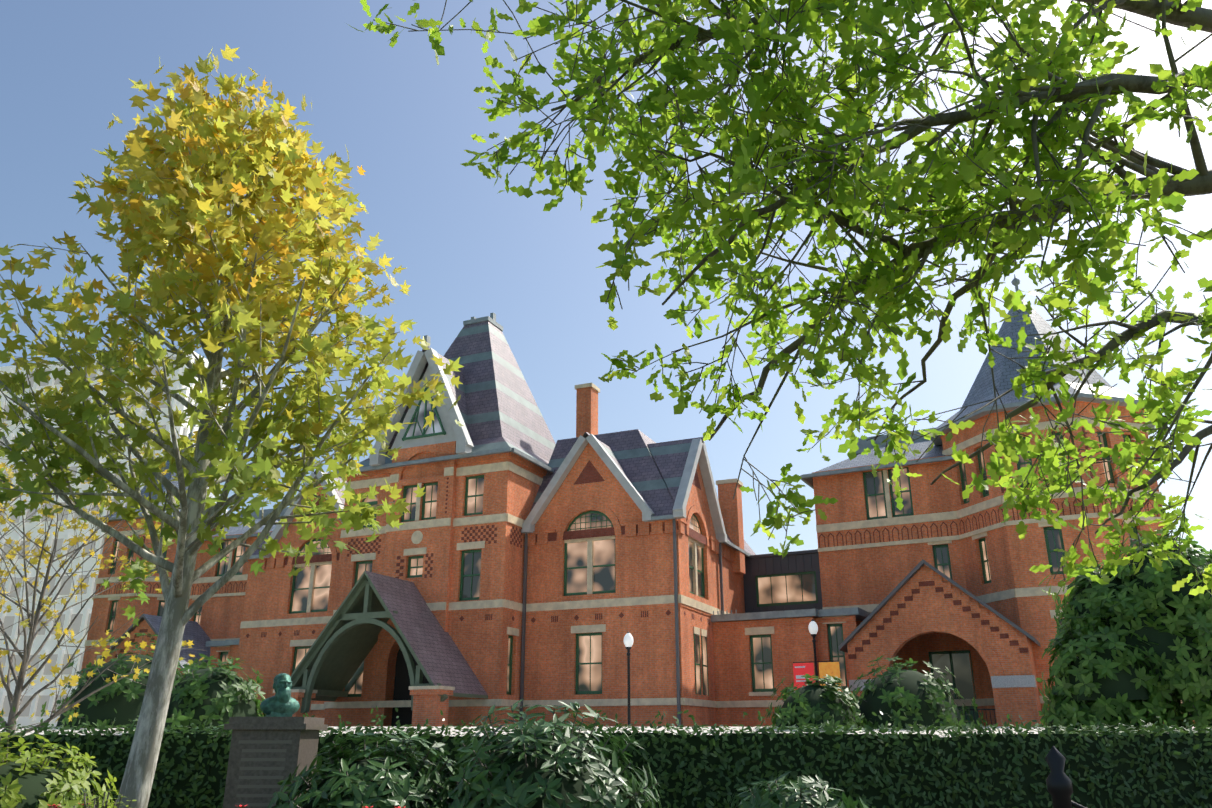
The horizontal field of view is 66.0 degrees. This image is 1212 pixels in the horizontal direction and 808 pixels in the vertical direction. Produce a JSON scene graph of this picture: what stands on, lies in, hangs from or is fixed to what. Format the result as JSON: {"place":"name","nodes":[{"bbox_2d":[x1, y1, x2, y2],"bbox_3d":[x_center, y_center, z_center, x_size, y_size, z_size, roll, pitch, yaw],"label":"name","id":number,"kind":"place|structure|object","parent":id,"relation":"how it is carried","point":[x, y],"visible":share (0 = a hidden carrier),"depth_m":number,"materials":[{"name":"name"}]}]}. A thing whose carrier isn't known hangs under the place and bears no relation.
{"place":"outdoors","nodes":[
{"label":"outdoors","id":0,"kind":"place"},
{"bbox_2d":[0,726,1193,736],"bbox_3d":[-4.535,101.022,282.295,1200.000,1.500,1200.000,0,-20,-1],"label":"terrain","id":1,"kind":"structure","parent":0,"point":[647,728],"depth_m":26.21,"materials":[{"name":"green plant"}]},
{"bbox_2d":[0,368,85,666],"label":"yellow tree","id":2,"kind":"object","parent":1,"relation":"on","point":[39,510],"visible":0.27,"depth_m":19.10,"materials":[{"name":"green plant"}]},
{"bbox_2d":[0,801,86,807],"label":"flower bed","id":3,"kind":"object","parent":1,"relation":"on","point":[54,805],"visible":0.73,"depth_m":7.45,"materials":[{"name":"green plant"}]},
{"bbox_2d":[0,732,118,807],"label":"lime shrub","id":4,"kind":"object","parent":1,"relation":"on","point":[28,780],"visible":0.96,"depth_m":8.29,"materials":[{"name":"green plant"}]},
{"bbox_2d":[67,789,136,807],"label":"plant","id":5,"kind":"object","parent":1,"relation":"on","point":[94,804],"visible":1,"depth_m":6.62,"materials":[{"name":"green plant"}]},
{"bbox_2d":[0,387,206,736],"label":"yellow tree","id":6,"kind":"object","parent":1,"relation":"on","point":[33,622],"visible":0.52,"depth_m":14.93,"materials":[{"name":"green plant"}]},
{"bbox_2d":[0,349,229,725],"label":"building","id":7,"kind":"structure","parent":1,"relation":"on","point":[81,622],"depth_m":93.60,"materials":[{"name":"concrete"}]},
{"bbox_2d":[41,633,190,728],"bbox_3d":[-14.794,9.036,29.378,4.924,3.626,5.232,0,-20,-1],"label":"porch shrub","id":8,"kind":"object","parent":1,"relation":"on","point":[123,697],"visible":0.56,"depth_m":27.70,"materials":[{"name":"green plant"}]},
{"bbox_2d":[81,425,288,674],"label":"brick building","id":9,"kind":"structure","parent":1,"relation":"on","point":[212,626],"depth_m":58.16,"materials":[{"name":"brick"}]},
{"bbox_2d":[164,654,265,733],"bbox_3d":[-10.795,8.158,25.447,3.525,2.629,3.652,0,-20,-1],"label":"porch shrub","id":10,"kind":"object","parent":1,"relation":"on","point":[204,691],"visible":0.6,"depth_m":24.59,"materials":[{"name":"green plant"}]},
{"bbox_2d":[0,44,464,807],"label":"sycamore tree","id":11,"kind":"object","parent":1,"relation":"on","point":[196,182],"visible":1,"depth_m":8.49,"materials":[{"name":"yellow plant"}]},
{"bbox_2d":[223,673,327,807],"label":"bust monument","id":12,"kind":"object","parent":1,"relation":"on","point":[273,748],"visible":1,"depth_m":8.45,"materials":[{"name":"stone"}]},
{"bbox_2d":[235,805,405,807],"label":"flower bed","id":13,"kind":"object","parent":1,"relation":"on","point":[241,806],"visible":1,"depth_m":7.05,"materials":[{"name":"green plant"}]},
{"bbox_2d":[267,727,458,807],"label":"rhododendron shrub","id":14,"kind":"object","parent":1,"relation":"on","point":[374,777],"visible":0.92,"depth_m":7.74,"materials":[{"name":"green plant"}]},
{"bbox_2d":[235,313,755,726],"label":"brick building","id":15,"kind":"structure","parent":1,"relation":"on","point":[518,555],"depth_m":42.21,"materials":[{"name":"brick"}]},
{"bbox_2d":[409,699,668,807],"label":"rhododendron shrub","id":16,"kind":"object","parent":1,"relation":"on","point":[530,764],"visible":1,"depth_m":7.35,"materials":[{"name":"green plant"}]},
{"bbox_2d":[0,705,1211,807],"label":"hedge row","id":17,"kind":"object","parent":1,"relation":"on","point":[1009,768],"visible":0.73,"depth_m":10.49,"materials":[{"name":"green plant"}]},
{"bbox_2d":[623,631,633,724],"bbox_3d":[0.880,11.304,35.734,0.398,5.120,0.398,0,-20,-1],"label":"lamp post","id":18,"kind":"object","parent":1,"relation":"on","point":[628,640],"visible":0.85,"depth_m":36.17,"materials":[{"name":"black metal"}]},
{"bbox_2d":[729,771,873,807],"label":"rhododendron shrub","id":19,"kind":"object","parent":1,"relation":"on","point":[779,793],"visible":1,"depth_m":8.49,"materials":[{"name":"green plant"}]},
{"bbox_2d":[765,674,868,731],"bbox_3d":[6.264,9.122,27.476,3.190,2.312,3.202,0,-20,-1],"label":"porch shrub","id":20,"kind":"object","parent":1,"relation":"on","point":[825,702],"visible":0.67,"depth_m":26.80,"materials":[{"name":"green plant"}]},
{"bbox_2d":[793,619,841,691],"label":"lamp post banners","id":21,"kind":"object","parent":1,"relation":"on","point":[830,668],"visible":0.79,"depth_m":37.78,"materials":[{"name":"red metal"}]},
{"bbox_2d":[849,655,986,729],"bbox_3d":[9.153,9.153,28.584,4.511,2.937,4.211,0,-20,-1],"label":"porch shrub","id":22,"kind":"object","parent":1,"relation":"on","point":[926,699],"visible":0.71,"depth_m":27.46,"materials":[{"name":"green plant"}]},
{"bbox_2d":[711,274,1193,726],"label":"brick building","id":23,"kind":"structure","parent":1,"relation":"on","point":[938,573],"depth_m":40.63,"materials":[{"name":"brick"}]},
{"bbox_2d":[1045,745,1086,807],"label":"chain post","id":24,"kind":"object","parent":1,"relation":"on","point":[1059,785],"visible":1,"depth_m":4.51,"materials":[{"name":"black metal"}]},
{"bbox_2d":[1036,529,1211,735],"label":"bush","id":25,"kind":"object","parent":1,"relation":"on","point":[1127,643],"visible":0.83,"depth_m":21.61,"materials":[{"name":"green plant"}]},
{"bbox_2d":[0,0,1211,554],"label":"sky","id":26,"kind":"structure","parent":0,"point":[466,249],"materials":[{"name":"blue"}]},
{"bbox_2d":[346,0,1211,601],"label":"oak tree","id":27,"kind":"object","parent":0,"point":[850,120],"depth_m":5.81,"materials":[{"name":"green plant"}]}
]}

